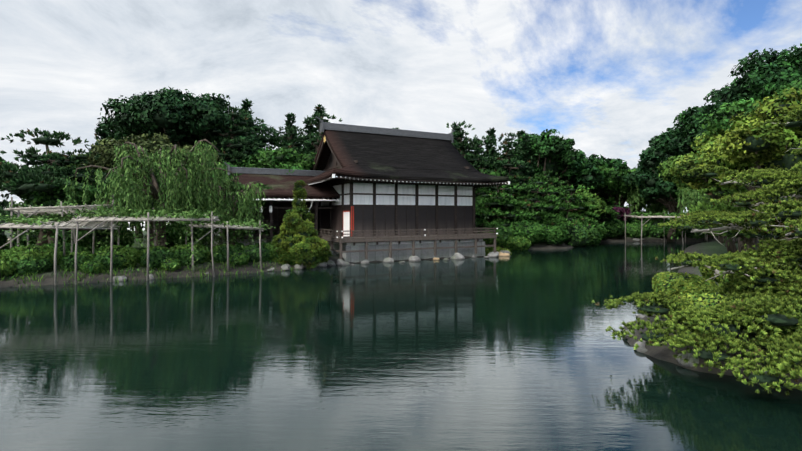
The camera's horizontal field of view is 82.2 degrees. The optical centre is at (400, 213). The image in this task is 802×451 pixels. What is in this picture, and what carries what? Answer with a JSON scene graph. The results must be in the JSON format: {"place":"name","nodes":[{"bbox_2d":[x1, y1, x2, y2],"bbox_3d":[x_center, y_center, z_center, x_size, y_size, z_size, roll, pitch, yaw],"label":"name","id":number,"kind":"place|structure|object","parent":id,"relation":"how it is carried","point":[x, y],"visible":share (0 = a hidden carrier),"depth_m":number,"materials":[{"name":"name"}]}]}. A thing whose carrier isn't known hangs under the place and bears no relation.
{"place":"outdoors","nodes":[
{"label":"outdoors","id":0,"kind":"place"},
{"bbox_2d":[0,242,801,450],"bbox_3d":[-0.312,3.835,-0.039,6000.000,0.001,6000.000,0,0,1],"label":"water","id":1,"kind":"structure","parent":0,"point":[519,350],"depth_m":11.48,"materials":[{"name":"liquid"}]},
{"bbox_2d":[0,214,801,387],"bbox_3d":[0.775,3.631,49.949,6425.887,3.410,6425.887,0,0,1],"label":"ground","id":2,"kind":"structure","parent":0,"point":[711,246],"depth_m":27.01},
{"bbox_2d":[0,259,15,275],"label":"shrub","id":3,"kind":"object","parent":2,"relation":"on","point":[8,268],"visible":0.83,"depth_m":24.80,"materials":[{"name":"green plant"}]},
{"bbox_2d":[2,244,62,270],"bbox_3d":[-21.269,2.594,26.573,2.649,1.730,2.701,0,0,1],"label":"bank shrub","id":4,"kind":"object","parent":2,"relation":"on","point":[13,253],"visible":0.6,"depth_m":25.93,"materials":[{"name":"green plant"}]},
{"bbox_2d":[13,255,53,274],"bbox_3d":[-20.937,2.820,26.072,2.026,1.261,2.156,0,0,1],"label":"shrub","id":5,"kind":"object","parent":2,"relation":"on","point":[32,266],"visible":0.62,"depth_m":25.47,"materials":[{"name":"green plant"}]},
{"bbox_2d":[5,232,62,249],"bbox_3d":[-28.984,2.313,36.659,3.853,1.980,3.742,0,0,1],"label":"hedge","id":6,"kind":"object","parent":2,"relation":"on","point":[22,242],"visible":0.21,"depth_m":35.40,"materials":[{"name":"green plant"}]},
{"bbox_2d":[34,229,85,243],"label":"hedge","id":7,"kind":"object","parent":2,"relation":"on","point":[67,236],"visible":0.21,"depth_m":39.14,"materials":[{"name":"green plant"}]},
{"bbox_2d":[0,210,121,284],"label":"trellis","id":8,"kind":"object","parent":2,"relation":"on","point":[72,225],"visible":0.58,"depth_m":25.59,"materials":[{"name":"grey wood"}]},
{"bbox_2d":[0,210,73,247],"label":"vines","id":9,"kind":"object","parent":8,"relation":"on","point":[24,220],"visible":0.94,"depth_m":25.50,"materials":[{"name":"green plant"}]},
{"bbox_2d":[4,195,119,255],"bbox_3d":[-21.178,1.463,29.418,5.614,5.349,4.669,0,0,-27],"label":"trellis","id":10,"kind":"object","parent":2,"relation":"on","point":[30,210],"visible":0.42,"depth_m":28.19,"materials":[{"name":"grey wood"}]},
{"bbox_2d":[8,199,108,232],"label":"vines","id":11,"kind":"object","parent":10,"relation":"on","point":[41,205],"visible":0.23,"depth_m":28.38,"materials":[{"name":"green plant"}]},
{"bbox_2d":[21,182,103,243],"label":"tree","id":12,"kind":"object","parent":2,"relation":"on","point":[39,199],"visible":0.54,"depth_m":32.56,"materials":[{"name":"green plant"}]},
{"bbox_2d":[41,242,89,257],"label":"shrub","id":13,"kind":"object","parent":2,"relation":"on","point":[68,247],"visible":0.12,"depth_m":29.04,"materials":[{"name":"green plant"}]},
{"bbox_2d":[0,127,145,245],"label":"pine","id":14,"kind":"object","parent":2,"relation":"on","point":[14,181],"visible":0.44,"depth_m":33.17,"materials":[{"name":"green plant"}]},
{"bbox_2d":[59,254,89,270],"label":"shrub","id":15,"kind":"object","parent":2,"relation":"on","point":[67,262],"visible":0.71,"depth_m":26.36,"materials":[{"name":"green plant"}]},
{"bbox_2d":[53,153,125,221],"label":"tree","id":16,"kind":"object","parent":2,"relation":"on","point":[103,179],"visible":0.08,"depth_m":43.47,"materials":[{"name":"green plant"}]},
{"bbox_2d":[79,259,104,273],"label":"shrub","id":17,"kind":"object","parent":2,"relation":"on","point":[92,267],"visible":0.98,"depth_m":26.25,"materials":[{"name":"green plant"}]},
{"bbox_2d":[85,121,125,207],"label":"cedar","id":18,"kind":"object","parent":2,"relation":"on","point":[98,132],"visible":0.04,"depth_m":52.28,"materials":[{"name":"green plant"}]},
{"bbox_2d":[78,229,134,250],"bbox_3d":[-25.441,2.158,39.436,4.381,2.254,4.232,0,0,1],"label":"hedge","id":19,"kind":"object","parent":2,"relation":"on","point":[87,242],"visible":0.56,"depth_m":38.06,"materials":[{"name":"green plant"}]},
{"bbox_2d":[91,251,129,269],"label":"shrub","id":20,"kind":"object","parent":2,"relation":"on","point":[106,261],"visible":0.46,"depth_m":27.02,"materials":[{"name":"green plant"}]},
{"bbox_2d":[92,245,139,268],"bbox_3d":[-17.392,2.645,28.130,2.700,1.551,2.435,0,0,1],"label":"bank shrub","id":21,"kind":"object","parent":2,"relation":"on","point":[118,249],"visible":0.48,"depth_m":27.77,"materials":[{"name":"green plant"}]},
{"bbox_2d":[69,204,219,284],"bbox_3d":[-15.479,1.969,28.585,7.629,5.321,5.249,0,0,-25],"label":"trellis","id":22,"kind":"object","parent":2,"relation":"on","point":[78,219],"visible":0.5,"depth_m":26.48,"materials":[{"name":"grey wood"}]},
{"bbox_2d":[67,205,222,273],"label":"vines","id":23,"kind":"object","parent":22,"relation":"on","point":[107,212],"visible":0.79,"depth_m":27.55,"materials":[{"name":"green plant"}]},
{"bbox_2d":[1,259,299,287],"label":"fringe grass","id":24,"kind":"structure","parent":2,"relation":"on","point":[65,270],"depth_m":26.98,"materials":[{"name":"green plant"}]},
{"bbox_2d":[63,139,239,247],"bbox_3d":[-16.813,-0.815,30.829,9.773,8.344,8.875,0,0,1],"label":"willow tree","id":25,"kind":"object","parent":2,"relation":"on","point":[182,177],"visible":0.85,"depth_m":29.74,"materials":[{"name":"green plant"}]},
{"bbox_2d":[85,132,222,245],"bbox_3d":[-20.936,-1.935,40.325,9.821,10.434,8.862,0,0,1],"label":"tree","id":26,"kind":"object","parent":2,"relation":"on","point":[105,149],"visible":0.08,"depth_m":37.72,"materials":[{"name":"green plant"}]},
{"bbox_2d":[137,246,171,266],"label":"bank shrub","id":27,"kind":"object","parent":2,"relation":"on","point":[145,250],"depth_m":28.75,"materials":[{"name":"green plant"}]},
{"bbox_2d":[140,248,175,268],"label":"shrub","id":28,"kind":"object","parent":2,"relation":"on","point":[158,255],"visible":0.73,"depth_m":27.96,"materials":[{"name":"green plant"}]},
{"bbox_2d":[159,258,181,270],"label":"shrub","id":29,"kind":"object","parent":2,"relation":"on","point":[168,264],"visible":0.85,"depth_m":27.96,"materials":[{"name":"green plant"}]},
{"bbox_2d":[165,224,207,246],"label":"hedge","id":30,"kind":"object","parent":2,"relation":"on","point":[175,237],"visible":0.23,"depth_m":42.48,"materials":[{"name":"green plant"}]},
{"bbox_2d":[97,86,281,161],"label":"oak","id":31,"kind":"object","parent":2,"relation":"on","point":[174,116],"visible":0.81,"depth_m":45.85,"materials":[{"name":"green plant"}]},
{"bbox_2d":[169,243,209,262],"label":"bank shrub","id":32,"kind":"object","parent":2,"relation":"on","point":[185,246],"visible":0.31,"depth_m":29.61,"materials":[{"name":"green plant"}]},
{"bbox_2d":[174,248,207,264],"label":"shrub","id":33,"kind":"object","parent":2,"relation":"on","point":[179,253],"visible":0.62,"depth_m":28.89,"materials":[{"name":"green plant"}]},
{"bbox_2d":[185,219,263,272],"bbox_3d":[-11.833,2.201,30.828,4.851,3.895,4.076,0,0,-29],"label":"trellis","id":34,"kind":"object","parent":2,"relation":"on","point":[206,225],"visible":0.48,"depth_m":29.32,"materials":[{"name":"grey wood"}]},
{"bbox_2d":[176,216,275,262],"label":"vines","id":35,"kind":"object","parent":34,"relation":"on","point":[250,223],"visible":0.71,"depth_m":30.23,"materials":[{"name":"green plant"}]},
{"bbox_2d":[113,260,335,280],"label":"shore rocks","id":36,"kind":"object","parent":2,"relation":"on","point":[286,267],"visible":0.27,"depth_m":31.31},
{"bbox_2d":[210,245,241,262],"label":"shrub","id":37,"kind":"object","parent":2,"relation":"on","point":[221,255],"visible":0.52,"depth_m":30.03,"materials":[{"name":"green plant"}]},
{"bbox_2d":[183,176,273,234],"bbox_3d":[-13.901,0.076,37.808,7.513,6.526,4.939,0,0,1],"label":"tree","id":38,"kind":"object","parent":2,"relation":"on","point":[263,185],"visible":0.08,"depth_m":37.31,"materials":[{"name":"green plant"}]},
{"bbox_2d":[193,177,265,246],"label":"willow tree","id":39,"kind":"object","parent":2,"relation":"on","point":[231,207],"visible":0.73,"depth_m":32.30,"materials":[{"name":"green plant"}]},
{"bbox_2d":[202,105,265,166],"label":"tall pine","id":40,"kind":"object","parent":2,"relation":"on","point":[234,149],"visible":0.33,"depth_m":47.03,"materials":[{"name":"green plant"}]},
{"bbox_2d":[190,161,277,211],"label":"tree","id":41,"kind":"object","parent":2,"relation":"on","point":[225,168],"visible":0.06,"depth_m":40.83,"materials":[{"name":"green plant"}]},
{"bbox_2d":[229,251,249,265],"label":"shrub","id":42,"kind":"object","parent":2,"relation":"on","point":[239,258],"visible":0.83,"depth_m":29.96,"materials":[{"name":"green plant"}]},
{"bbox_2d":[237,98,258,158],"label":"cedar","id":43,"kind":"object","parent":2,"relation":"on","point":[247,104],"visible":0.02,"depth_m":58.02,"materials":[{"name":"green plant"}]},
{"bbox_2d":[241,244,269,261],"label":"shrub","id":44,"kind":"object","parent":2,"relation":"on","point":[265,251],"visible":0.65,"depth_m":31.26,"materials":[{"name":"green plant"}]},
{"bbox_2d":[214,162,338,245],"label":"wing","id":45,"kind":"structure","parent":2,"relation":"on","point":[274,214],"depth_m":39.80,"materials":[{"name":"wood"}]},
{"bbox_2d":[196,174,339,198],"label":"wing roof","id":46,"kind":"structure","parent":45,"relation":"attached to","point":[282,185],"depth_m":38.70,"materials":[{"name":"wood"}]},
{"bbox_2d":[237,147,319,173],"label":"tree","id":47,"kind":"object","parent":2,"relation":"on","point":[283,158],"visible":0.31,"depth_m":43.02,"materials":[{"name":"green plant"}]},
{"bbox_2d":[265,124,308,154],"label":"tall pine","id":48,"kind":"object","parent":2,"relation":"on","point":[290,137],"visible":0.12,"depth_m":54.61,"materials":[{"name":"green plant"}]},
{"bbox_2d":[276,112,297,146],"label":"cedar","id":49,"kind":"object","parent":2,"relation":"on","point":[290,117],"visible":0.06,"depth_m":61.99,"materials":[{"name":"green plant"}]},
{"bbox_2d":[268,180,332,268],"bbox_3d":[-7.271,0.845,33.013,4.280,6.386,4.119,0,0,1],"label":"young pine","id":50,"kind":"object","parent":2,"relation":"on","point":[302,243],"visible":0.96,"depth_m":32.08,"materials":[{"name":"green plant"}]},
{"bbox_2d":[302,116,314,150],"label":"cedar","id":51,"kind":"object","parent":2,"relation":"on","point":[308,131],"depth_m":59.98,"materials":[{"name":"green plant"}]},
{"bbox_2d":[308,104,325,154],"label":"cedar","id":52,"kind":"object","parent":2,"relation":"on","point":[317,109],"depth_m":56.77,"materials":[{"name":"green plant"}]},
{"bbox_2d":[293,112,341,155],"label":"pine","id":53,"kind":"object","parent":2,"relation":"on","point":[305,139],"visible":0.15,"depth_m":52.31,"materials":[{"name":"green plant"}]},
{"bbox_2d":[307,116,509,261],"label":"hall","id":54,"kind":"structure","parent":2,"relation":"on","point":[368,219],"depth_m":38.74,"materials":[{"name":"brown wood"}]},
{"bbox_2d":[304,130,508,183],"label":"hall roof","id":55,"kind":"structure","parent":54,"relation":"attached to","point":[380,156],"depth_m":40.12,"materials":[{"name":"wood"}]},
{"bbox_2d":[331,249,510,265],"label":"rocks","id":56,"kind":"object","parent":2,"relation":"on","point":[456,256],"visible":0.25,"depth_m":37.30,"materials":[{"name":"stone"}]},
{"bbox_2d":[446,120,492,188],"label":"pine","id":57,"kind":"object","parent":2,"relation":"on","point":[460,144],"visible":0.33,"depth_m":56.90,"materials":[{"name":"green plant"}]},
{"bbox_2d":[463,135,505,230],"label":"pine","id":58,"kind":"object","parent":2,"relation":"on","point":[481,162],"visible":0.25,"depth_m":58.11,"materials":[{"name":"green plant"}]},
{"bbox_2d":[475,127,501,206],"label":"cedar","id":59,"kind":"object","parent":2,"relation":"on","point":[491,134],"visible":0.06,"depth_m":61.32,"materials":[{"name":"green plant"}]},
{"bbox_2d":[474,167,504,219],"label":"tree","id":60,"kind":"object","parent":2,"relation":"on","point":[479,191],"depth_m":53.63,"materials":[{"name":"green plant"}]},
{"bbox_2d":[483,231,506,246],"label":"shrub","id":61,"kind":"object","parent":2,"relation":"on","point":[500,242],"visible":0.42,"depth_m":48.27,"materials":[{"name":"green plant"}]},
{"bbox_2d":[477,224,513,241],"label":"bush","id":62,"kind":"object","parent":2,"relation":"on","point":[501,229],"visible":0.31,"depth_m":48.98,"materials":[{"name":"green plant"}]},
{"bbox_2d":[475,170,537,228],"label":"tree","id":63,"kind":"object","parent":2,"relation":"on","point":[499,201],"depth_m":50.30,"materials":[{"name":"green plant"}]},
{"bbox_2d":[482,176,539,223],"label":"tree","id":64,"kind":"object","parent":2,"relation":"on","point":[515,194],"depth_m":55.16,"materials":[{"name":"green plant"}]},
{"bbox_2d":[481,132,542,200],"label":"pine","id":65,"kind":"object","parent":2,"relation":"on","point":[509,160],"visible":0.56,"depth_m":56.65,"materials":[{"name":"green plant"}]},
{"bbox_2d":[503,235,531,250],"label":"shrub","id":66,"kind":"object","parent":2,"relation":"on","point":[516,243],"visible":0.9,"depth_m":48.15,"materials":[{"name":"green plant"}]},
{"bbox_2d":[500,155,542,174],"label":"round tree","id":67,"kind":"object","parent":2,"relation":"on","point":[536,169],"visible":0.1,"depth_m":61.50,"materials":[{"name":"green plant"}]},
{"bbox_2d":[506,219,545,243],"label":"bush","id":68,"kind":"object","parent":2,"relation":"on","point":[532,232],"visible":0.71,"depth_m":49.32,"materials":[{"name":"green plant"}]},
{"bbox_2d":[516,134,542,200],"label":"cedar","id":69,"kind":"object","parent":2,"relation":"on","point":[529,159],"visible":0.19,"depth_m":60.20,"materials":[{"name":"green plant"}]},
{"bbox_2d":[503,129,586,196],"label":"round tree","id":70,"kind":"object","parent":2,"relation":"on","point":[548,152],"visible":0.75,"depth_m":60.70,"materials":[{"name":"green plant"}]},
{"bbox_2d":[509,175,588,228],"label":"tree","id":71,"kind":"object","parent":2,"relation":"on","point":[543,217],"depth_m":51.79,"materials":[{"name":"green plant"}]},
{"bbox_2d":[539,223,568,244],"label":"bush","id":72,"kind":"object","parent":2,"relation":"on","point":[554,235],"visible":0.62,"depth_m":50.44,"materials":[{"name":"green plant"}]},
{"bbox_2d":[529,170,589,221],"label":"tree","id":73,"kind":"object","parent":2,"relation":"on","point":[556,184],"depth_m":57.55,"materials":[{"name":"green plant"}]},
{"bbox_2d":[546,185,610,230],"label":"tree","id":74,"kind":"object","parent":2,"relation":"on","point":[573,200],"depth_m":54.68,"materials":[{"name":"green plant"}]},
{"bbox_2d":[551,189,606,217],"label":"tree","id":75,"kind":"object","parent":2,"relation":"on","point":[600,206],"visible":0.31,"depth_m":56.34,"materials":[{"name":"green plant"}]},
{"bbox_2d":[556,149,604,196],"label":"tree","id":76,"kind":"object","parent":2,"relation":"on","point":[592,178],"visible":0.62,"depth_m":62.05,"materials":[{"name":"green plant"}]},
{"bbox_2d":[564,223,598,246],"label":"bush","id":77,"kind":"object","parent":2,"relation":"on","point":[579,236],"visible":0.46,"depth_m":52.13,"materials":[{"name":"green plant"}]},
{"bbox_2d":[573,165,628,195],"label":"tree","id":78,"kind":"object","parent":2,"relation":"on","point":[611,177],"visible":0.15,"depth_m":66.42,"materials":[{"name":"green plant"}]},
{"bbox_2d":[584,204,618,222],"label":"bush","id":79,"kind":"object","parent":2,"relation":"on","point":[610,212],"visible":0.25,"depth_m":61.94,"materials":[{"name":"green plant"}]},
{"bbox_2d":[587,154,627,169],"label":"tree","id":80,"kind":"object","parent":2,"relation":"on","point":[608,163],"visible":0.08,"depth_m":73.00,"materials":[{"name":"green plant"}]},
{"bbox_2d":[598,217,626,237],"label":"hedge","id":81,"kind":"object","parent":2,"relation":"on","point":[617,229],"visible":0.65,"depth_m":63.23,"materials":[{"name":"green plant"}]},
{"bbox_2d":[594,168,637,205],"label":"tree","id":82,"kind":"object","parent":2,"relation":"on","point":[609,196],"visible":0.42,"depth_m":68.60,"materials":[{"name":"green plant"}]},
{"bbox_2d":[606,205,631,220],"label":"purple maple","id":83,"kind":"object","parent":2,"relation":"on","point":[623,211],"visible":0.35,"depth_m":65.16,"materials":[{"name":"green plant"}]},
{"bbox_2d":[621,222,647,237],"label":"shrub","id":84,"kind":"object","parent":2,"relation":"on","point":[631,232],"visible":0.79,"depth_m":64.30,"materials":[{"name":"green plant"}]},
{"bbox_2d":[617,180,668,220],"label":"weeping tree","id":85,"kind":"object","parent":2,"relation":"on","point":[654,207],"visible":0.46,"depth_m":65.80,"materials":[{"name":"green plant"}]},
{"bbox_2d":[623,153,686,241],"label":"tree","id":86,"kind":"object","parent":2,"relation":"on","point":[660,190],"visible":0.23,"depth_m":62.41,"materials":[{"name":"green plant"}]},
{"bbox_2d":[645,219,681,237],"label":"hedge","id":87,"kind":"object","parent":2,"relation":"on","point":[653,228],"visible":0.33,"depth_m":64.04,"materials":[{"name":"green plant"}]},
{"bbox_2d":[624,214,705,244],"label":"trellis","id":88,"kind":"object","parent":2,"relation":"on","point":[648,216],"visible":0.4,"depth_m":57.97,"materials":[{"name":"grey wood"}]},
{"bbox_2d":[628,210,712,239],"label":"vines","id":89,"kind":"object","parent":88,"relation":"attached to","point":[670,214],"visible":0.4,"depth_m":59.63,"materials":[{"name":"green plant"}]},
{"bbox_2d":[639,127,697,211],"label":"tree","id":90,"kind":"object","parent":2,"relation":"on","point":[648,151],"visible":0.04,"depth_m":64.79,"materials":[{"name":"green plant"}]},
{"bbox_2d":[655,129,687,155],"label":"tree","id":91,"kind":"object","parent":2,"relation":"on","point":[665,143],"visible":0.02,"depth_m":59.20,"materials":[{"name":"green plant"}]},
{"bbox_2d":[652,271,716,298],"bbox_3d":[9.467,2.459,15.322,1.940,1.038,1.952,0,0,1],"label":"shrub","id":92,"kind":"object","parent":2,"relation":"on","point":[673,284],"visible":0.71,"depth_m":14.94,"materials":[{"name":"green plant"}]},
{"bbox_2d":[681,224,709,238],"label":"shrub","id":93,"kind":"object","parent":2,"relation":"on","point":[689,234],"visible":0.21,"depth_m":63.34,"materials":[{"name":"green plant"}]},
{"bbox_2d":[623,314,768,373],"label":"rocks","id":94,"kind":"object","parent":2,"relation":"on","point":[688,356],"visible":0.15,"depth_m":11.73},
{"bbox_2d":[592,106,801,394],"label":"pine","id":95,"kind":"object","parent":2,"relation":"on","point":[782,218],"visible":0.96,"depth_m":11.72,"materials":[{"name":"green plant"}]},
{"bbox_2d":[657,151,743,251],"bbox_3d":[22.240,-1.044,30.374,9.211,8.206,8.787,0,0,45],"label":"tree","id":96,"kind":"object","parent":2,"relation":"on","point":[665,171],"visible":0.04,"depth_m":30.80,"materials":[{"name":"green plant"}]},
{"bbox_2d":[675,188,725,242],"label":"tree","id":97,"kind":"object","parent":2,"relation":"on","point":[721,239],"visible":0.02,"depth_m":52.60,"materials":[{"name":"green plant"}]},
{"bbox_2d":[668,105,737,243],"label":"tree","id":98,"kind":"object","parent":2,"relation":"on","point":[683,146],"visible":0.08,"depth_m":52.27,"materials":[{"name":"green plant"}]},
{"bbox_2d":[669,292,739,325],"bbox_3d":[8.221,2.573,12.331,1.737,0.943,1.738,0,0,1],"label":"shrub","id":99,"kind":"object","parent":2,"relation":"on","point":[708,299],"visible":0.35,"depth_m":12.19,"materials":[{"name":"green plant"}]},
{"bbox_2d":[675,188,734,246],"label":"willow","id":100,"kind":"object","parent":2,"relation":"on","point":[683,206],"depth_m":44.97,"materials":[{"name":"green plant"}]},
{"bbox_2d":[677,180,736,252],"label":"willow","id":101,"kind":"object","parent":2,"relation":"on","point":[730,245],"visible":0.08,"depth_m":38.42,"materials":[{"name":"green plant"}]},
{"bbox_2d":[669,110,756,249],"bbox_3d":[19.712,-1.563,26.740,7.976,8.664,6.179,0,0,1],"label":"maple","id":102,"kind":"object","parent":2,"relation":"on","point":[707,141],"visible":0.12,"depth_m":26.82,"materials":[{"name":"green plant"}]},
{"bbox_2d":[698,251,734,283],"bbox_3d":[11.791,1.932,16.180,2.369,1.216,2.348,0,0,1],"label":"shrub","id":103,"kind":"object","parent":2,"relation":"on","point":[706,271],"visible":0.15,"depth_m":16.10,"materials":[{"name":"green plant"}]},
{"bbox_2d":[680,103,757,245],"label":"tree","id":104,"kind":"object","parent":2,"relation":"on","point":[692,118],"visible":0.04,"depth_m":46.94,"materials":[{"name":"green plant"}]},
{"bbox_2d":[681,164,780,250],"bbox_3d":[19.366,-0.513,24.556,7.593,6.436,8.209,0,0,1],"label":"pine","id":105,"kind":"object","parent":2,"relation":"on","point":[748,239],"visible":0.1,"depth_m":24.38,"materials":[{"name":"green plant"}]},
{"bbox_2d":[686,48,796,245],"bbox_3d":[31.868,-4.949,39.536,11.612,16.675,10.679,0,0,-27],"label":"tree","id":106,"kind":"object","parent":2,"relation":"on","point":[736,90],"visible":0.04,"depth_m":38.12,"materials":[{"name":"green plant"}]},
{"bbox_2d":[696,87,801,240],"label":"maple","id":107,"kind":"object","parent":2,"relation":"on","point":[754,141],"visible":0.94,"depth_m":19.60,"materials":[{"name":"green plant"}]},
{"bbox_2d":[699,78,801,138],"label":"tree","id":108,"kind":"object","parent":2,"relation":"on","point":[729,111],"visible":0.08,"depth_m":26.66,"materials":[{"name":"green plant"}]},
{"bbox_2d":[720,263,800,292],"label":"shrub","id":109,"kind":"object","parent":2,"relation":"on","point":[735,282],"visible":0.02,"depth_m":13.11,"materials":[{"name":"green plant"}]},
{"bbox_2d":[744,43,801,104],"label":"tree","id":110,"kind":"object","parent":2,"relation":"on","point":[769,80],"visible":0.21,"depth_m":31.31,"materials":[{"name":"green plant"}]},
{"bbox_2d":[750,307,801,341],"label":"shrub","id":111,"kind":"object","parent":2,"relation":"on","point":[792,328],"visible":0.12,"depth_m":10.55,"materials":[{"name":"green plant"}]},
{"bbox_2d":[0,0,801,213],"label":"sky","id":112,"kind":"structure","parent":0,"point":[610,76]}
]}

